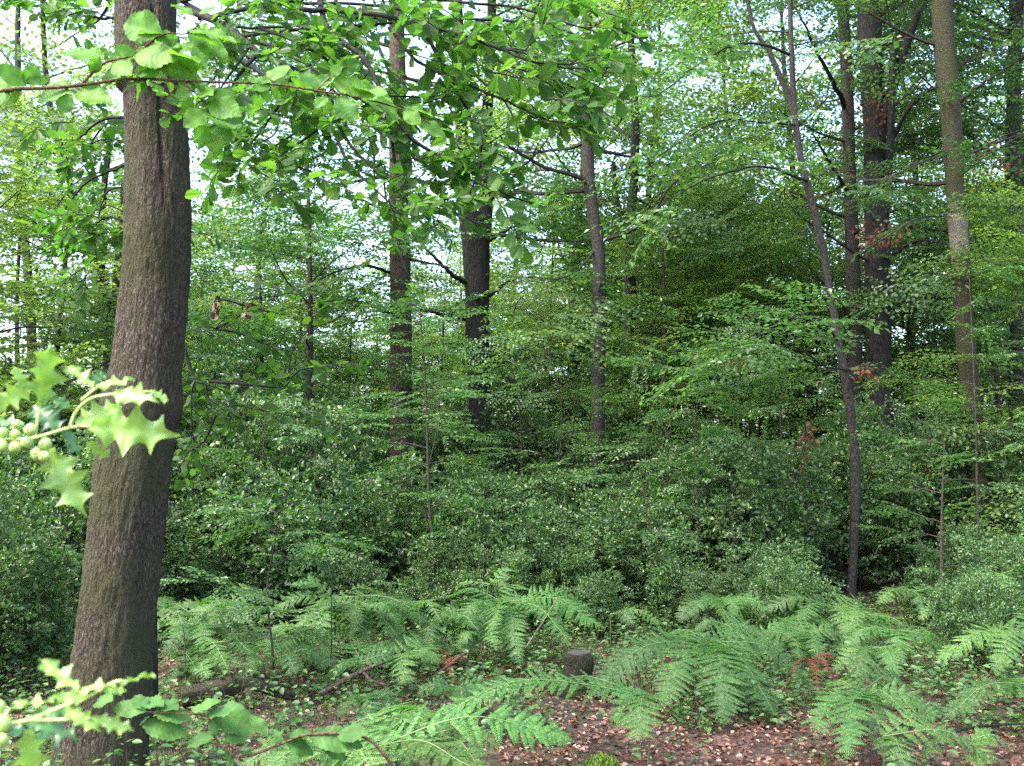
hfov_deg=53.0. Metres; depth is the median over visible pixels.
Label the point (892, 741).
bracken fern
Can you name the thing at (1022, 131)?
tree
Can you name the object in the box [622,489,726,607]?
holly bush
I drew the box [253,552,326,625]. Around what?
holly bush
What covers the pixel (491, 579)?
bracken fern
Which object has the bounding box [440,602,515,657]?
bracken fern
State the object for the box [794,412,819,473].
wilted spray
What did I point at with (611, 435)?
holly bush
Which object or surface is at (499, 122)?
tree
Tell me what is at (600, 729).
twig litter
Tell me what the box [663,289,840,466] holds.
beech sapling
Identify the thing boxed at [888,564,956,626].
holly bush
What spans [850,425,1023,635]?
beech sapling
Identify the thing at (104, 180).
beech tree
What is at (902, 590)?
bracken fern
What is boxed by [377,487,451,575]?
holly bush
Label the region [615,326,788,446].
tree
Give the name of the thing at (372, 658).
bracken fern
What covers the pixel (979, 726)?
fallen stick
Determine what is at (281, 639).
bracken fern
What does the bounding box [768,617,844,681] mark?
bracken fern
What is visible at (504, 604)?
bracken fern
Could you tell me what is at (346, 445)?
holly bush
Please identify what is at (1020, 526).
holly bush
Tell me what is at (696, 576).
holly bush
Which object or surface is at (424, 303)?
young beech
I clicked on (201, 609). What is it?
bracken fern
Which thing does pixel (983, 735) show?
bracken fern
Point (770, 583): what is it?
holly bush
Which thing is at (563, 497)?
holly bush
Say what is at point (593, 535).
holly bush
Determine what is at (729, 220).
young beech
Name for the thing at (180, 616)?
bracken fern
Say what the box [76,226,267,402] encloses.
young beech
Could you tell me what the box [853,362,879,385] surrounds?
wilted spray
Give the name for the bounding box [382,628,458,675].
bracken fern
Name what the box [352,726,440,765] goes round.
bracken fern
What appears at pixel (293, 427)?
beech sapling
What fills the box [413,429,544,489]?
holly bush
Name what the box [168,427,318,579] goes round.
holly bush
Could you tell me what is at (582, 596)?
holly bush
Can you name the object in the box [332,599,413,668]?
bracken fern
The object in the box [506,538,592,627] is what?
holly bush
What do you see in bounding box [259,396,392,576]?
beech sapling
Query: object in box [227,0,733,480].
beech tree
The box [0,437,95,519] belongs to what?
holly bush
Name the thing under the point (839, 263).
young beech
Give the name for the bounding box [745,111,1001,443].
tree
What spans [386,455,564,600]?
holly bush
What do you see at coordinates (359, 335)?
young beech
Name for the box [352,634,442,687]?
bracken fern
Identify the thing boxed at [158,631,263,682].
bracken fern
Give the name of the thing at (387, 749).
bracken fern
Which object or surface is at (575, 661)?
tree stump
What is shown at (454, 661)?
fallen stick
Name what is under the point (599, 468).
beech sapling
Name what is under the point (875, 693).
bracken fern
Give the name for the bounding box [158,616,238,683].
bracken fern
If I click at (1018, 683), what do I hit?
bracken fern
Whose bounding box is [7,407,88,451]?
holly bush
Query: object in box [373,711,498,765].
bracken fern
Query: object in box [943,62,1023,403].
tree
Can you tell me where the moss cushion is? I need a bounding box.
[580,752,620,765]
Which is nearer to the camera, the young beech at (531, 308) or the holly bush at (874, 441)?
the holly bush at (874, 441)
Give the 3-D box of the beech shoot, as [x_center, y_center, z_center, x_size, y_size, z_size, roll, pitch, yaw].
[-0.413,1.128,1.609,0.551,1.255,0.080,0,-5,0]
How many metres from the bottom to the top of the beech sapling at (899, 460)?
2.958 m
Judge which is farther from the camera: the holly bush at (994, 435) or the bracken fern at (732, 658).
the holly bush at (994, 435)
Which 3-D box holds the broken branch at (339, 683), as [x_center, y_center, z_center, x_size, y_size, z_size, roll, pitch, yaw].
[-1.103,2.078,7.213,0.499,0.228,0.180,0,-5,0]
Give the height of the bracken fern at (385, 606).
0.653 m
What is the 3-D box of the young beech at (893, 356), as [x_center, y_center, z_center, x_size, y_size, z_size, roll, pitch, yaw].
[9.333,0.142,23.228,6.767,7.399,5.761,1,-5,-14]
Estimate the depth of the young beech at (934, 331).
24.69 m
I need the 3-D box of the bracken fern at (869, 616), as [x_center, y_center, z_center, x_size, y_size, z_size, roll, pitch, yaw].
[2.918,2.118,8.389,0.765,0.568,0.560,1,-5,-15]
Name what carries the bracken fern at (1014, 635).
on the forest floor
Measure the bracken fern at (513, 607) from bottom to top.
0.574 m
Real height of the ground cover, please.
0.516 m
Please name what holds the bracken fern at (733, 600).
on the forest floor
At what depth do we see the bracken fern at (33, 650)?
8.03 m
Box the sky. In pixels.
[0,0,1023,457]
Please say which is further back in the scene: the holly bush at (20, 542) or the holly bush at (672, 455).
the holly bush at (672, 455)
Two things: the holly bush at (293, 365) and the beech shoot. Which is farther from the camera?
the holly bush at (293, 365)
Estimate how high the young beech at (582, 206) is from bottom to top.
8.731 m
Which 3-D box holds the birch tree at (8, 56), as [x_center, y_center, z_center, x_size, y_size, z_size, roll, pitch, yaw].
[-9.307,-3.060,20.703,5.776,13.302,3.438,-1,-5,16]
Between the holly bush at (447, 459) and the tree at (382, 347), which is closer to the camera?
the holly bush at (447, 459)
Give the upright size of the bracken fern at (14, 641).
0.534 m
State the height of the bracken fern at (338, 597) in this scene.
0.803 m
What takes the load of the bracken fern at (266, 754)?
on the forest floor
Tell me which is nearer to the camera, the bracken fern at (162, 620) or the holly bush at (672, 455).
the bracken fern at (162, 620)
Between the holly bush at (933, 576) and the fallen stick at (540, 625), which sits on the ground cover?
the fallen stick at (540, 625)
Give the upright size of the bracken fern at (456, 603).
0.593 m
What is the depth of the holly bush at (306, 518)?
10.59 m
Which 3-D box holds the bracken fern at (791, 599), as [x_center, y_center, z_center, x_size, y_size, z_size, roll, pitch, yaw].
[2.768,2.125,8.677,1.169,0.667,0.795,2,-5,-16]
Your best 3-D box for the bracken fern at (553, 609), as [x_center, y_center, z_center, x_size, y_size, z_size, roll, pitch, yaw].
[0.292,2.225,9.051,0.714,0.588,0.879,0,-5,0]
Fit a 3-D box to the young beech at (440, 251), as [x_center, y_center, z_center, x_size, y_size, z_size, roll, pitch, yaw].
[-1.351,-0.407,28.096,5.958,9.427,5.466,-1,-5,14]
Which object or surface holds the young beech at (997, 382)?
on the forest floor
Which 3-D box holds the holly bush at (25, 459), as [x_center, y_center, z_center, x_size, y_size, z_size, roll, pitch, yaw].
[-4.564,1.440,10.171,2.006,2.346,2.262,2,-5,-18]
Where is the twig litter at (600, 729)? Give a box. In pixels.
[0,618,1023,765]
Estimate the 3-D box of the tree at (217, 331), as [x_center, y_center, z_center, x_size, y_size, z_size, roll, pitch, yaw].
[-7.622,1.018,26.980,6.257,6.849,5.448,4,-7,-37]
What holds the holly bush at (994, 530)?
on the forest floor
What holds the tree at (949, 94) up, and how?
on the forest floor
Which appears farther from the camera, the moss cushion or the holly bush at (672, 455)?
the holly bush at (672, 455)
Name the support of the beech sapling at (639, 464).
on the forest floor
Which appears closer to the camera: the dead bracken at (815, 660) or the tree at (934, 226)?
the dead bracken at (815, 660)
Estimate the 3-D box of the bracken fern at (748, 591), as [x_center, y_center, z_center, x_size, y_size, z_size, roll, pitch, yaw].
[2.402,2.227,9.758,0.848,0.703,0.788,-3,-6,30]
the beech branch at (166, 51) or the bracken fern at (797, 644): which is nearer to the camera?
the beech branch at (166, 51)
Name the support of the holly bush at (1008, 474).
on the forest floor
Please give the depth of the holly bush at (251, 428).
11.79 m
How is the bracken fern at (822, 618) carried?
on the forest floor
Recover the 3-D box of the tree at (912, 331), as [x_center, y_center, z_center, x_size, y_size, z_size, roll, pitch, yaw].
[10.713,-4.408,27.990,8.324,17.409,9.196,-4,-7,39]
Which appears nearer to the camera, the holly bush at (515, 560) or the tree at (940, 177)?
the holly bush at (515, 560)
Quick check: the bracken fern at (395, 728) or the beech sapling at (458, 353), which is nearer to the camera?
the bracken fern at (395, 728)
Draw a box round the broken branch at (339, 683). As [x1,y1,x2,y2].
[319,660,388,696]
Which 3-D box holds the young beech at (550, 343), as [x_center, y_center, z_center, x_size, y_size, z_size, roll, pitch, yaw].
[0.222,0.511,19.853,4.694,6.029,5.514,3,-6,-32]
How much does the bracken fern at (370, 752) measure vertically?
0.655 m
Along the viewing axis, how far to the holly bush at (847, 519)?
17.15 m
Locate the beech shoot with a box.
[93,693,393,765]
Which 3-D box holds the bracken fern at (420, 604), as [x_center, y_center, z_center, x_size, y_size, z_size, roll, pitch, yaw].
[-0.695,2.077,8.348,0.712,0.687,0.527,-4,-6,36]
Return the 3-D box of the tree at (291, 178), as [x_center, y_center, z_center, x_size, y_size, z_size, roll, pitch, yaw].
[-6.710,-2.062,27.941,7.311,12.629,8.077,-1,-5,6]
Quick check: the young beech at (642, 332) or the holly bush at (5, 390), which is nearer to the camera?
the holly bush at (5, 390)
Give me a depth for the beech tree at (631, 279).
21.42 m
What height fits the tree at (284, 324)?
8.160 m
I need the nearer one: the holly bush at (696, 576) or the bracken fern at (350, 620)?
the bracken fern at (350, 620)
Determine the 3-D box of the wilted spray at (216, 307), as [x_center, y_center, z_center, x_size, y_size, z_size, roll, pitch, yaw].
[-1.819,-0.456,6.607,0.070,0.180,0.530,0,-5,4]
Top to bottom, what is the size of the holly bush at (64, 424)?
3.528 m
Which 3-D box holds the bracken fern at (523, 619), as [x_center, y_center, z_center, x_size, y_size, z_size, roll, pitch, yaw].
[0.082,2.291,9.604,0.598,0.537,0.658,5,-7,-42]
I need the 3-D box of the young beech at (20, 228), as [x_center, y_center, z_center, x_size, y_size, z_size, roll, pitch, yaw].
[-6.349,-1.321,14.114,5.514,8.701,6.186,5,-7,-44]
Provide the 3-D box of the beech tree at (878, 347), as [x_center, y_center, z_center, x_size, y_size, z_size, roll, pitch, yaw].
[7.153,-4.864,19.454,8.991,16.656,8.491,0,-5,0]
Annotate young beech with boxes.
[0,0,245,444]
[0,64,200,538]
[0,78,185,395]
[4,243,204,408]
[27,179,237,408]
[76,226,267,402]
[80,217,332,425]
[180,0,503,492]
[182,126,413,465]
[184,187,346,424]
[218,220,385,445]
[268,272,435,446]
[283,262,389,431]
[307,219,452,427]
[334,236,547,462]
[376,322,466,447]
[384,215,553,450]
[413,242,613,474]
[414,254,628,493]
[434,157,643,471]
[491,272,684,499]
[527,158,789,474]
[551,274,677,441]
[589,206,863,553]
[605,115,910,452]
[608,217,758,451]
[660,167,894,469]
[696,214,936,466]
[802,232,1023,444]
[854,165,1023,576]
[862,228,1007,425]
[891,161,1023,470]
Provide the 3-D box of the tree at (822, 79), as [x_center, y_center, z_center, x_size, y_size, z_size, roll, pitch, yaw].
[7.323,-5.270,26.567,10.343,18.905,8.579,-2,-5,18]
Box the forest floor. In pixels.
[0,526,1023,765]
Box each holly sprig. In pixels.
[0,341,179,516]
[0,659,155,765]
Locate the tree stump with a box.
[560,650,599,700]
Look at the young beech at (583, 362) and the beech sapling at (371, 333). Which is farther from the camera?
the young beech at (583, 362)
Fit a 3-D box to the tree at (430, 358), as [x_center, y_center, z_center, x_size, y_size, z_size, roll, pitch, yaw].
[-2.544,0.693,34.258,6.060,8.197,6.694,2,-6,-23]
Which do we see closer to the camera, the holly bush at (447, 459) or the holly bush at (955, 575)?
the holly bush at (955, 575)
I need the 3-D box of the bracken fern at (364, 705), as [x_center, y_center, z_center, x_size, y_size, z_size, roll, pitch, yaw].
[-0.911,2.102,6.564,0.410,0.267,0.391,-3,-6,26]
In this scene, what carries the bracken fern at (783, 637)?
on the forest floor
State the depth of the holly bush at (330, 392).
17.36 m
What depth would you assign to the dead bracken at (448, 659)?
7.69 m
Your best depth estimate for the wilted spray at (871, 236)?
14.25 m
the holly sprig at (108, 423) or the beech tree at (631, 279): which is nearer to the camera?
the holly sprig at (108, 423)
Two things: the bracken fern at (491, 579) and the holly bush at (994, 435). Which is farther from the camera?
the holly bush at (994, 435)
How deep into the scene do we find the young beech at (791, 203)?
22.27 m
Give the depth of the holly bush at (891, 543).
18.20 m
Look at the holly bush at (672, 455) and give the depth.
12.71 m
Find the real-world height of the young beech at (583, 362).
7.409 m
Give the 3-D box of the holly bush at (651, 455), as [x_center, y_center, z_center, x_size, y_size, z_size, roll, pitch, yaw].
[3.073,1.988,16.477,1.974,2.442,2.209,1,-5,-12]
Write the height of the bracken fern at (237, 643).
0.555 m
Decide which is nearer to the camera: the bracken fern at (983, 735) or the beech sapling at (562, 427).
the bracken fern at (983, 735)
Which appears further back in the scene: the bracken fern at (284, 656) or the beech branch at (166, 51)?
the bracken fern at (284, 656)
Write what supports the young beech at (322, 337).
on the forest floor
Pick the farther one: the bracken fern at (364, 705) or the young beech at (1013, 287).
the young beech at (1013, 287)
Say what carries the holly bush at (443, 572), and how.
on the forest floor
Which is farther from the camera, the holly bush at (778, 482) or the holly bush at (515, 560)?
the holly bush at (778, 482)
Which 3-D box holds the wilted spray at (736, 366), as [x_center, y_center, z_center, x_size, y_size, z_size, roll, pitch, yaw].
[3.798,-0.225,17.289,0.521,0.471,0.752,-1,-5,13]
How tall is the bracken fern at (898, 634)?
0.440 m
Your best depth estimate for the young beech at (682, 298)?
19.64 m
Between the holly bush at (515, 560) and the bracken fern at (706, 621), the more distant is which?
the holly bush at (515, 560)
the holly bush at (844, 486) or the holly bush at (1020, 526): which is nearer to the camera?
the holly bush at (1020, 526)
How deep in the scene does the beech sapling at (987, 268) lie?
12.45 m
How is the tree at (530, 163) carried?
on the forest floor
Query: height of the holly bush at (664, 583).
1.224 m
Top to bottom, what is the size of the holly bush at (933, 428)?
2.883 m
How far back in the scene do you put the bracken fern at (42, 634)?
7.75 m
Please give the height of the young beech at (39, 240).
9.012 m
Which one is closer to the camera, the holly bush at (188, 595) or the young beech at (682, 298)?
the holly bush at (188, 595)
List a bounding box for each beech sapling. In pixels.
[56,321,237,508]
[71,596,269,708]
[160,489,389,698]
[176,308,302,448]
[192,392,327,625]
[239,392,355,470]
[253,527,408,671]
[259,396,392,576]
[295,394,445,492]
[350,329,547,527]
[352,294,501,619]
[444,308,631,515]
[463,355,579,513]
[550,339,751,515]
[558,457,718,628]
[584,343,749,599]
[639,375,779,567]
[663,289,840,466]
[696,286,881,518]
[799,385,962,589]
[847,358,986,578]
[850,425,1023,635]
[911,262,1023,526]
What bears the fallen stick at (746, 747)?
on the twig litter at (600, 729)
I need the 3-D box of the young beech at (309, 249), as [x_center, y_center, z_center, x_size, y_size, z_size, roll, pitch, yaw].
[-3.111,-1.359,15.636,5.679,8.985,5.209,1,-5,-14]
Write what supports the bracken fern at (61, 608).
on the forest floor
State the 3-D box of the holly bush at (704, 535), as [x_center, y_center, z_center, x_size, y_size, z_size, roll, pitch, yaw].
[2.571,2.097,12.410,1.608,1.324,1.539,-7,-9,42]
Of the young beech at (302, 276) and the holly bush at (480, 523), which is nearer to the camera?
the holly bush at (480, 523)
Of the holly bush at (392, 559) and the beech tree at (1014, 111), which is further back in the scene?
the beech tree at (1014, 111)
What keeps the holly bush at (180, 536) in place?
on the forest floor
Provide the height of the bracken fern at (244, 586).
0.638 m
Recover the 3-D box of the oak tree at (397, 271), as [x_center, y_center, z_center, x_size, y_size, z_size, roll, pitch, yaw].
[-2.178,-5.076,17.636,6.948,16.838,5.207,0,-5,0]
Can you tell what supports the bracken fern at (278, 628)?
on the forest floor
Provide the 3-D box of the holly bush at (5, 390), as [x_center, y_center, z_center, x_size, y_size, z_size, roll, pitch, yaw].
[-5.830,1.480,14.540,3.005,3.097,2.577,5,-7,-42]
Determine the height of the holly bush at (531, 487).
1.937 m
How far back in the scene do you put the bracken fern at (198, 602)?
8.56 m
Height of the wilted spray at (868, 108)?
1.077 m
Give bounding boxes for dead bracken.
[416,656,474,683]
[494,662,543,679]
[786,652,846,703]
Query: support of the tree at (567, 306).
on the forest floor
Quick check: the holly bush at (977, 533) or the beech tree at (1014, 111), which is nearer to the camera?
the holly bush at (977, 533)
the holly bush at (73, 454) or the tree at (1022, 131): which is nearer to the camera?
the holly bush at (73, 454)
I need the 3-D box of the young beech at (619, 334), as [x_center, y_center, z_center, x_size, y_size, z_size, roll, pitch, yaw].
[2.691,-0.348,19.148,4.811,7.591,5.397,-1,-5,10]
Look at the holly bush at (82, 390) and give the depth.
16.24 m
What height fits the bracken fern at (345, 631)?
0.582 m
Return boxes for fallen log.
[180,670,296,709]
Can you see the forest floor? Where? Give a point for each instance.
(871, 587)
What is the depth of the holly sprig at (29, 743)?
0.47 m
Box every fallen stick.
[434,652,466,676]
[525,597,557,647]
[740,731,754,763]
[950,723,1023,733]
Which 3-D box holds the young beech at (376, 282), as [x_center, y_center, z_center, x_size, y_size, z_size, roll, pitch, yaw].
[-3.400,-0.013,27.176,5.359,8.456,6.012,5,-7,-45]
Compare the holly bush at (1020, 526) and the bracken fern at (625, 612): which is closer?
the bracken fern at (625, 612)
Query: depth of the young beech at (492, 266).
25.48 m
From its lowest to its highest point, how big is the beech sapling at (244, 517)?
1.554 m
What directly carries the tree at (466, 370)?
on the forest floor
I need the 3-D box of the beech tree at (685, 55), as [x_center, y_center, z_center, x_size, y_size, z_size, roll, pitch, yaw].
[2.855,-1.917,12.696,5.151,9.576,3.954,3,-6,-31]
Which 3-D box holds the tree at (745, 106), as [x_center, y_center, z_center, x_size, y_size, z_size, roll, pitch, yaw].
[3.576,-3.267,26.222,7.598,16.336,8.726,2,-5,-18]
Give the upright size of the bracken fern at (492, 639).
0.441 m
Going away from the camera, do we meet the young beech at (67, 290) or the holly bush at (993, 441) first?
the holly bush at (993, 441)
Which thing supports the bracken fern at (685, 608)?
on the forest floor
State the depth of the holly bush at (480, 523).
11.17 m
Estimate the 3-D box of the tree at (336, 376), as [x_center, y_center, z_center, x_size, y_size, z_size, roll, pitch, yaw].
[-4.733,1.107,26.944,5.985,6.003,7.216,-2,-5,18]
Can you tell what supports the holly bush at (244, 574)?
on the forest floor
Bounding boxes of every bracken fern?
[0,627,56,658]
[3,614,70,677]
[21,596,76,624]
[22,549,83,658]
[23,631,73,678]
[157,597,200,658]
[157,602,231,661]
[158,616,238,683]
[158,616,257,684]
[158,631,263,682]
[159,650,242,689]
[162,595,273,642]
[189,594,266,673]
[194,583,271,650]
[213,625,288,674]
[234,637,333,687]
[241,729,363,765]
[259,573,445,652]
[259,693,574,765]
[262,614,361,669]
[283,612,359,671]
[293,728,418,765]
[306,615,377,644]
[315,600,396,658]
[318,603,411,663]
[318,605,384,658]
[322,598,402,665]
[325,640,408,692]
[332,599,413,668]
[333,686,404,725]
[343,710,465,755]
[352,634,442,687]
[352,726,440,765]
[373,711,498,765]
[379,599,453,675]
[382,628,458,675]
[418,676,499,708]
[420,609,496,664]
[436,626,536,669]
[436,663,668,765]
[440,567,519,633]
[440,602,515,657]
[441,597,529,657]
[442,582,604,665]
[472,595,541,649]
[482,600,545,649]
[505,603,584,660]
[585,620,812,726]
[609,606,661,655]
[674,590,764,637]
[688,594,772,622]
[694,609,761,642]
[723,581,814,614]
[730,620,805,667]
[742,630,821,679]
[759,591,891,661]
[763,612,834,663]
[767,611,840,648]
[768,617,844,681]
[806,660,947,761]
[831,624,951,662]
[832,640,921,679]
[837,607,916,665]
[872,704,1000,765]
[877,585,940,643]
[918,601,964,637]
[918,726,1011,765]
[936,608,1023,670]
[943,676,1023,719]
[968,568,1023,648]
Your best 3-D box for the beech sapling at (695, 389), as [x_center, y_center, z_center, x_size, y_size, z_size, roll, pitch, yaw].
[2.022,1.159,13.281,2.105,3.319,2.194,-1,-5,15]
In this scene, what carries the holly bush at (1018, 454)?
on the forest floor
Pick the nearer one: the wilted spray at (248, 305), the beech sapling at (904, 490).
the wilted spray at (248, 305)
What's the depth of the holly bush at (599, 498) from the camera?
12.59 m
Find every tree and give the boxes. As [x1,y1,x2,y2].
[0,0,123,381]
[0,0,187,381]
[0,0,652,765]
[0,330,78,377]
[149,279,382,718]
[185,282,289,406]
[188,72,386,444]
[191,0,573,498]
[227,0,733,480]
[238,284,354,404]
[268,315,419,443]
[341,337,430,408]
[357,0,825,511]
[364,296,463,422]
[413,98,623,447]
[417,302,580,449]
[418,0,748,459]
[497,0,794,472]
[505,196,693,441]
[517,0,806,450]
[583,0,916,607]
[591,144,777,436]
[601,0,862,457]
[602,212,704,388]
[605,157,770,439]
[607,0,1004,458]
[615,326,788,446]
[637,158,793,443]
[641,0,1023,564]
[651,0,1023,559]
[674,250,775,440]
[690,281,832,447]
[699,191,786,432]
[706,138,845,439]
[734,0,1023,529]
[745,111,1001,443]
[747,320,843,439]
[756,271,898,445]
[760,0,1023,437]
[803,0,1023,457]
[830,47,1023,434]
[863,138,1000,444]
[892,0,1023,444]
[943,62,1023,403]
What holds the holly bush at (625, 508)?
on the forest floor
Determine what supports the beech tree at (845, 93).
on the forest floor
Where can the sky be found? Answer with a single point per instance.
(417, 71)
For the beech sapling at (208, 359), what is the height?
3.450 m
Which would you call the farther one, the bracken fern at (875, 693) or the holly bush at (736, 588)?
the holly bush at (736, 588)
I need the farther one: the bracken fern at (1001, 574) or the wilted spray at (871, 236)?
the wilted spray at (871, 236)
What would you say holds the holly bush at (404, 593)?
on the forest floor
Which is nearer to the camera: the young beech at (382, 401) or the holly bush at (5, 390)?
the holly bush at (5, 390)
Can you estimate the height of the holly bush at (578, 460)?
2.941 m
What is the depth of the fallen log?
7.00 m
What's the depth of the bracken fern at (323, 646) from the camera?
8.17 m
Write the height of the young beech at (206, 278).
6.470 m
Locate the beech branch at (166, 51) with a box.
[0,4,445,157]
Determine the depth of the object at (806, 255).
29.62 m
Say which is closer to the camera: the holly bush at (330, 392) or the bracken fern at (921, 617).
the bracken fern at (921, 617)
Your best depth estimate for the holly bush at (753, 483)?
11.97 m
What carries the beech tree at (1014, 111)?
on the forest floor
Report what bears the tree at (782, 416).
on the forest floor
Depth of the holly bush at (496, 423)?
17.97 m
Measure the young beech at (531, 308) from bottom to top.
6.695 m
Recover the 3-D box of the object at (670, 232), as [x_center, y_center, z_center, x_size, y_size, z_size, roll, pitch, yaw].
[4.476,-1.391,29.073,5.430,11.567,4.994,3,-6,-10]
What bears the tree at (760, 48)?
on the forest floor
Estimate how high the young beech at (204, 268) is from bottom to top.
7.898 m
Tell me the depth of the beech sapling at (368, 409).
14.51 m
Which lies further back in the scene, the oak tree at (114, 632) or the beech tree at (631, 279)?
the beech tree at (631, 279)
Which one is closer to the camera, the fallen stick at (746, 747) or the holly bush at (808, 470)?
the fallen stick at (746, 747)
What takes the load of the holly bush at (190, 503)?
on the forest floor
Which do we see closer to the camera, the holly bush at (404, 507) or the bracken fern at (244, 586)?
the bracken fern at (244, 586)
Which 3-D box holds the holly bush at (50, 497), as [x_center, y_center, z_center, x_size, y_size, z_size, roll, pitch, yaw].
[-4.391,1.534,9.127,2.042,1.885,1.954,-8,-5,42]
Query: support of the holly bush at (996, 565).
on the forest floor
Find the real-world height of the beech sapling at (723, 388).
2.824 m
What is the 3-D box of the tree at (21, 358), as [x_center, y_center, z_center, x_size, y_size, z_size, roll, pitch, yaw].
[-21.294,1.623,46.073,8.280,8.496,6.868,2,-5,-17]
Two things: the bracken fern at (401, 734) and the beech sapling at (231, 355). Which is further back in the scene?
the beech sapling at (231, 355)
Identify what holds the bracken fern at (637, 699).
on the forest floor
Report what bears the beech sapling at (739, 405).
on the forest floor
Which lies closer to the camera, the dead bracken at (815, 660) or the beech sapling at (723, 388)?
the dead bracken at (815, 660)
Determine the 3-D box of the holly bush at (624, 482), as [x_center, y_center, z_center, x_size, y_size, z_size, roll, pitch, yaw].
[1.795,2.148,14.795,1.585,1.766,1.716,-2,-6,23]
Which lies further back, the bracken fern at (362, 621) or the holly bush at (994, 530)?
the holly bush at (994, 530)
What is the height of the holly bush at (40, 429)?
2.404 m
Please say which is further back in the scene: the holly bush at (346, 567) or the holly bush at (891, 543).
the holly bush at (891, 543)
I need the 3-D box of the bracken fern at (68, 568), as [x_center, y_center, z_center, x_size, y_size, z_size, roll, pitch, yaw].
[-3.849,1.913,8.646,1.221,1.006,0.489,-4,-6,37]
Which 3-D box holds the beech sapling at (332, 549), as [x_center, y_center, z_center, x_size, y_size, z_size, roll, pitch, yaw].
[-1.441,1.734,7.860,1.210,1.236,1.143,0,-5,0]
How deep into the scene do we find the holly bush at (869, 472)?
14.08 m
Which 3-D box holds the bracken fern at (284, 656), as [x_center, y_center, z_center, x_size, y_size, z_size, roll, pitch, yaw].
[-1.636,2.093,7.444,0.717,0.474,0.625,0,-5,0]
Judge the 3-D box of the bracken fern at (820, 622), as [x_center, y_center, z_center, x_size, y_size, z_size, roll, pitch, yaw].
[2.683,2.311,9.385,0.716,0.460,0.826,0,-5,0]
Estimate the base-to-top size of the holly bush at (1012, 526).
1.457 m
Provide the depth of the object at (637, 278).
26.04 m
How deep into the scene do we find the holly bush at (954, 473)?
14.62 m
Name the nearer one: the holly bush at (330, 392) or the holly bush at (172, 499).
the holly bush at (172, 499)
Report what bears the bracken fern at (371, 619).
on the forest floor
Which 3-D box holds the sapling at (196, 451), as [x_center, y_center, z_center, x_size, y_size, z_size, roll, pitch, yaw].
[-1.564,0.722,6.119,1.642,2.874,0.828,-1,-5,6]
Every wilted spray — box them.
[211,295,244,319]
[241,303,275,318]
[722,358,752,380]
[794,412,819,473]
[837,80,926,139]
[852,219,910,257]
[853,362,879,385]
[938,123,1023,196]
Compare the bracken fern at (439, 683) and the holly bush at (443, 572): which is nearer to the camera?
the bracken fern at (439, 683)
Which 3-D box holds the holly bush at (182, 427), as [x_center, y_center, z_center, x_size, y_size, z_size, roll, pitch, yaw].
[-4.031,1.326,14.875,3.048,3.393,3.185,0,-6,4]
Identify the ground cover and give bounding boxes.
[0,587,1023,765]
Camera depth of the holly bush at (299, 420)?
14.16 m
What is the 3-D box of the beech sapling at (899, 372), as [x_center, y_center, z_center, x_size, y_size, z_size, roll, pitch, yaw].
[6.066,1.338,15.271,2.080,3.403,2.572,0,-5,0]
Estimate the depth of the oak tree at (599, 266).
16.52 m
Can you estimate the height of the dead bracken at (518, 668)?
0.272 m
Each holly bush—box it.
[0,342,83,460]
[0,419,72,500]
[0,423,97,634]
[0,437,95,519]
[0,451,82,677]
[0,460,93,647]
[0,546,82,689]
[2,387,212,497]
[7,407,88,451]
[9,364,102,448]
[52,502,225,632]
[62,423,191,493]
[157,542,230,634]
[164,484,286,608]
[164,490,246,609]
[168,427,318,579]
[169,365,345,498]
[169,369,365,612]
[184,529,279,630]
[187,376,396,581]
[194,449,396,624]
[195,349,362,458]
[240,396,362,546]
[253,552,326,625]
[290,478,423,594]
[295,542,390,633]
[310,380,469,532]
[342,453,475,609]
[367,572,433,638]
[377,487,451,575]
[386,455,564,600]
[403,528,496,636]
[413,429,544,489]
[426,448,535,521]
[436,334,615,500]
[436,491,570,623]
[441,454,577,556]
[451,538,535,638]
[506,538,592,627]
[507,495,648,603]
[517,406,653,523]
[529,507,654,616]
[544,486,634,540]
[555,568,637,640]
[564,408,693,502]
[565,483,687,603]
[606,471,675,509]
[611,424,791,596]
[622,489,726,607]
[625,520,715,631]
[631,435,740,498]
[670,433,844,610]
[677,506,786,593]
[678,427,849,596]
[680,569,737,637]
[692,458,816,556]
[711,525,818,631]
[749,551,849,649]
[772,426,968,591]
[776,392,958,578]
[807,471,849,572]
[822,466,849,566]
[858,428,915,566]
[871,428,1023,576]
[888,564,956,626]
[901,412,1023,559]
[910,561,1023,670]
[913,512,992,582]
[933,540,1022,627]
[936,527,1023,653]
[939,413,1023,496]
[953,414,1023,534]
[958,524,1021,571]
[971,497,1023,607]
[984,520,1022,563]
[988,456,1023,534]
[1005,438,1023,494]
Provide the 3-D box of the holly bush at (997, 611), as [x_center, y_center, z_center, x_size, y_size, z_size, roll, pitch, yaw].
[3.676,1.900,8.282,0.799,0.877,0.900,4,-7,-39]
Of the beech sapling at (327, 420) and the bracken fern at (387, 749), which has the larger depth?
the beech sapling at (327, 420)
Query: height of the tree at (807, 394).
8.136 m
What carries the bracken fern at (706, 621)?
on the forest floor

